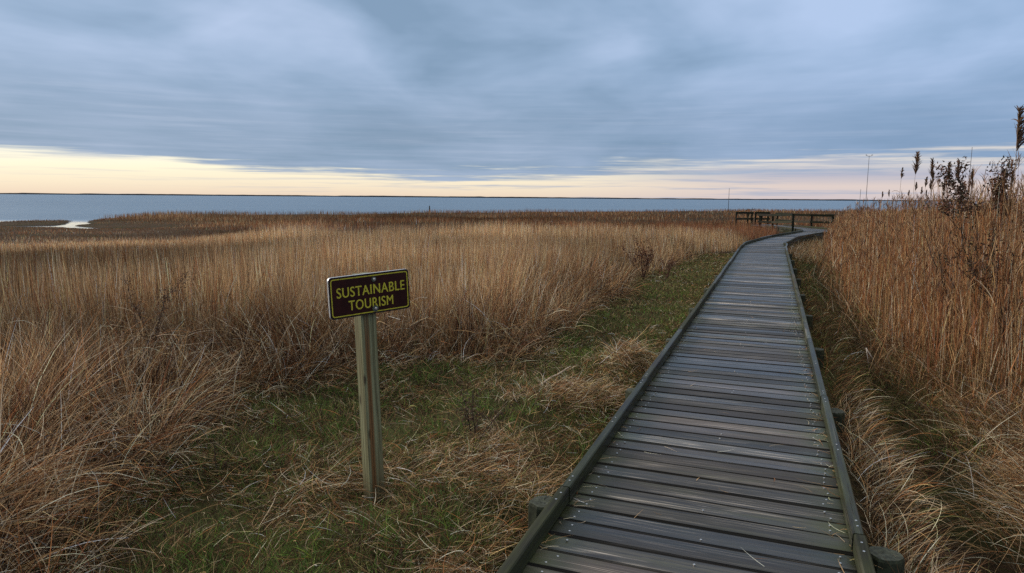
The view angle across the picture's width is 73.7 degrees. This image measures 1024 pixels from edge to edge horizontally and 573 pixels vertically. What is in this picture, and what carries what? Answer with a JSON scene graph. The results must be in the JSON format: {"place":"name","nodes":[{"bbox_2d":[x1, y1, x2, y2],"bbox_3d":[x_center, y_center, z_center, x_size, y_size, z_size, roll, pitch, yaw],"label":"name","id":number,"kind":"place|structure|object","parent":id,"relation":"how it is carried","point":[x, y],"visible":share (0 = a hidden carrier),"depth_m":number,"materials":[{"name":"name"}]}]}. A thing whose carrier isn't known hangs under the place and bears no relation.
{"place":"outdoors","nodes":[
{"label":"outdoors","id":0,"kind":"place"},
{"bbox_2d":[0,193,975,201],"bbox_3d":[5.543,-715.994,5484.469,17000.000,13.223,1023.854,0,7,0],"label":"shore","id":1,"kind":"structure","parent":0,"point":[444,196],"depth_m":5028.80,"materials":[{"name":"brown soil"}]},
{"bbox_2d":[0,194,1020,228],"bbox_3d":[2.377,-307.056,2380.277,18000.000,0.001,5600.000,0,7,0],"label":"water","id":2,"kind":"structure","parent":0,"point":[74,210],"depth_m":206.98,"materials":[{"name":"liquid"}]},
{"bbox_2d":[0,211,1023,572],"bbox_3d":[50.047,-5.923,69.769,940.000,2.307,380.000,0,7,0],"label":"ground","id":3,"kind":"structure","parent":0,"point":[142,227],"depth_m":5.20,"materials":[{"name":"green plant"}]},
{"bbox_2d":[120,267,196,377],"bbox_3d":[-3.484,0.400,6.745,0.677,1.177,0.429,0,7,0],"label":"dead weed","id":4,"kind":"object","parent":3,"relation":"on","point":[138,308],"visible":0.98,"depth_m":6.77,"materials":[{"name":"brown plant"}]},
{"bbox_2d":[197,408,253,475],"bbox_3d":[-1.915,1.033,4.598,0.383,0.518,0.163,-2,8,-18],"label":"dead weed","id":5,"kind":"object","parent":3,"relation":"on","point":[225,443],"visible":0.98,"depth_m":4.56,"materials":[{"name":"brown plant"}]},
{"bbox_2d":[327,269,409,508],"bbox_3d":[-0.846,0.872,4.187,0.517,1.939,0.134,-8,12,-37],"label":"trail sign","id":6,"kind":"object","parent":3,"relation":"on","point":[363,298],"visible":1,"depth_m":4.09,"materials":[{"name":"brown wood"}]},
{"bbox_2d":[0,208,886,572],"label":"marsh grass","id":7,"kind":"structure","parent":3,"relation":"on","point":[528,272],"depth_m":8.58,"materials":[{"name":"brown plant"}]},
{"bbox_2d":[451,381,511,445],"bbox_3d":[-0.226,0.964,5.058,0.507,0.508,0.301,-2,8,-17],"label":"dead weed","id":8,"kind":"object","parent":3,"relation":"on","point":[473,414],"visible":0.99,"depth_m":5.06,"materials":[{"name":"brown plant"}]},
{"bbox_2d":[533,366,570,389],"bbox_3d":[0.402,0.907,6.797,0.027,0.078,0.773,5,9,32],"label":"stick","id":9,"kind":"object","parent":3,"relation":"on","point":[555,375],"visible":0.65,"depth_m":6.83,"materials":[{"name":"beige wood"}]},
{"bbox_2d":[617,235,653,278],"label":"shrub","id":10,"kind":"object","parent":3,"relation":"on","point":[642,258],"visible":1,"depth_m":16.01,"materials":[{"name":"brown plant"}]},
{"bbox_2d":[657,255,675,278],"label":"shrub","id":11,"kind":"object","parent":3,"relation":"on","point":[668,264],"visible":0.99,"depth_m":16.36,"materials":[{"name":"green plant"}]},
{"bbox_2d":[496,224,904,572],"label":"boardwalk","id":12,"kind":"structure","parent":3,"relation":"on","point":[703,523],"depth_m":4.13,"materials":[{"name":"wood"}]},
{"bbox_2d":[529,276,853,572],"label":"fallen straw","id":13,"kind":"object","parent":12,"relation":"on","point":[727,492],"visible":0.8,"depth_m":3.80,"materials":[{"name":"beige plant"}]},
{"bbox_2d":[775,213,834,233],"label":"railing","id":14,"kind":"object","parent":12,"relation":"attached to","point":[820,215],"visible":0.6,"depth_m":40.15,"materials":[{"name":"brown wood"}]},
{"bbox_2d":[735,212,753,228],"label":"railing","id":15,"kind":"object","parent":3,"relation":"on","point":[747,218],"visible":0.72,"depth_m":45.51,"materials":[{"name":"brown wood"}]},
{"bbox_2d":[754,212,769,223],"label":"railing","id":16,"kind":"object","parent":3,"relation":"on","point":[767,218],"visible":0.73,"depth_m":45.82,"materials":[{"name":"brown wood"}]},
{"bbox_2d":[757,213,794,231],"bbox_3d":[14.893,-3.321,38.298,0.490,1.640,3.782,-1,7,-8],"label":"railing","id":17,"kind":"object","parent":3,"relation":"on","point":[773,221],"visible":0.76,"depth_m":38.36,"materials":[{"name":"brown wood"}]},
{"bbox_2d":[883,190,894,294],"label":"reed","id":18,"kind":"object","parent":3,"relation":"on","point":[887,226],"visible":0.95,"depth_m":12.92,"materials":[{"name":"brown plant"}]},
{"bbox_2d":[890,167,903,298],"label":"reed","id":19,"kind":"object","parent":3,"relation":"on","point":[902,174],"visible":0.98,"depth_m":11.41,"materials":[{"name":"brown plant"}]},
{"bbox_2d":[895,151,921,300],"bbox_3d":[5.764,-0.717,10.007,0.260,2.512,0.374,-3,8,-25],"label":"reed","id":20,"kind":"object","parent":3,"relation":"on","point":[917,159],"visible":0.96,"depth_m":9.86,"materials":[{"name":"brown plant"}]},
{"bbox_2d":[805,148,1023,467],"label":"reed bed","id":21,"kind":"object","parent":3,"relation":"on","point":[857,236],"visible":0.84,"depth_m":8.21,"materials":[{"name":"brown plant"}]},
{"bbox_2d":[916,177,927,270],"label":"reed","id":22,"kind":"object","parent":3,"relation":"on","point":[926,182],"visible":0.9,"depth_m":10.88,"materials":[{"name":"brown plant"}]},
{"bbox_2d":[921,171,934,289],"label":"reed","id":23,"kind":"object","parent":3,"relation":"on","point":[929,205],"visible":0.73,"depth_m":10.38,"materials":[{"name":"brown plant"}]},
{"bbox_2d":[922,179,934,304],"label":"reed","id":24,"kind":"object","parent":3,"relation":"on","point":[930,184],"visible":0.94,"depth_m":9.90,"materials":[{"name":"brown plant"}]},
{"bbox_2d":[925,157,938,291],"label":"reed","id":25,"kind":"object","parent":3,"relation":"on","point":[932,168],"visible":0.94,"depth_m":9.38,"materials":[{"name":"brown plant"}]},
{"bbox_2d":[923,161,951,326],"bbox_3d":[5.588,-0.488,9.082,0.330,2.328,0.102,6,9,36],"label":"reed","id":26,"kind":"object","parent":3,"relation":"on","point":[942,217],"visible":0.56,"depth_m":8.94,"materials":[{"name":"brown plant"}]},
{"bbox_2d":[936,180,957,316],"bbox_3d":[5.673,-0.373,9.005,0.114,2.076,0.574,-5,9,-37],"label":"reed","id":27,"kind":"object","parent":3,"relation":"on","point":[942,230],"visible":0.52,"depth_m":8.96,"materials":[{"name":"brown plant"}]},
{"bbox_2d":[949,158,963,329],"bbox_3d":[5.525,-0.466,8.674,0.127,2.297,0.211,-2,8,-16],"label":"reed","id":28,"kind":"object","parent":3,"relation":"on","point":[958,170],"visible":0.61,"depth_m":8.49,"materials":[{"name":"brown plant"}]},
{"bbox_2d":[905,155,1023,344],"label":"shrub","id":29,"kind":"object","parent":3,"relation":"on","point":[958,190],"visible":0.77,"depth_m":7.58,"materials":[{"name":"brown plant"}]},
{"bbox_2d":[962,169,973,313],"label":"reed","id":30,"kind":"object","parent":3,"relation":"on","point":[971,173],"visible":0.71,"depth_m":8.30,"materials":[{"name":"brown plant"}]},
{"bbox_2d":[934,217,1023,377],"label":"shrub","id":31,"kind":"object","parent":3,"relation":"on","point":[986,266],"visible":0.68,"depth_m":6.66,"materials":[{"name":"brown plant"}]},
{"bbox_2d":[993,169,1016,346],"bbox_3d":[5.504,-0.259,7.631,0.067,2.099,0.058,6,9,35],"label":"reed","id":32,"kind":"object","parent":3,"relation":"on","point":[1012,176],"visible":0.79,"depth_m":7.51,"materials":[{"name":"brown plant"}]},
{"bbox_2d":[992,104,1023,374],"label":"reed","id":33,"kind":"object","parent":3,"relation":"on","point":[1019,131],"visible":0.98,"depth_m":6.07,"materials":[{"name":"brown plant"}]},
{"bbox_2d":[0,0,1023,200],"label":"sky","id":34,"kind":"structure","parent":0,"point":[714,99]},
{"bbox_2d":[1,253,1023,572],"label":"green grass","id":35,"kind":"structure","parent":0,"point":[269,563],"depth_m":5.02,"materials":[{"name":"green plant"}]}
]}

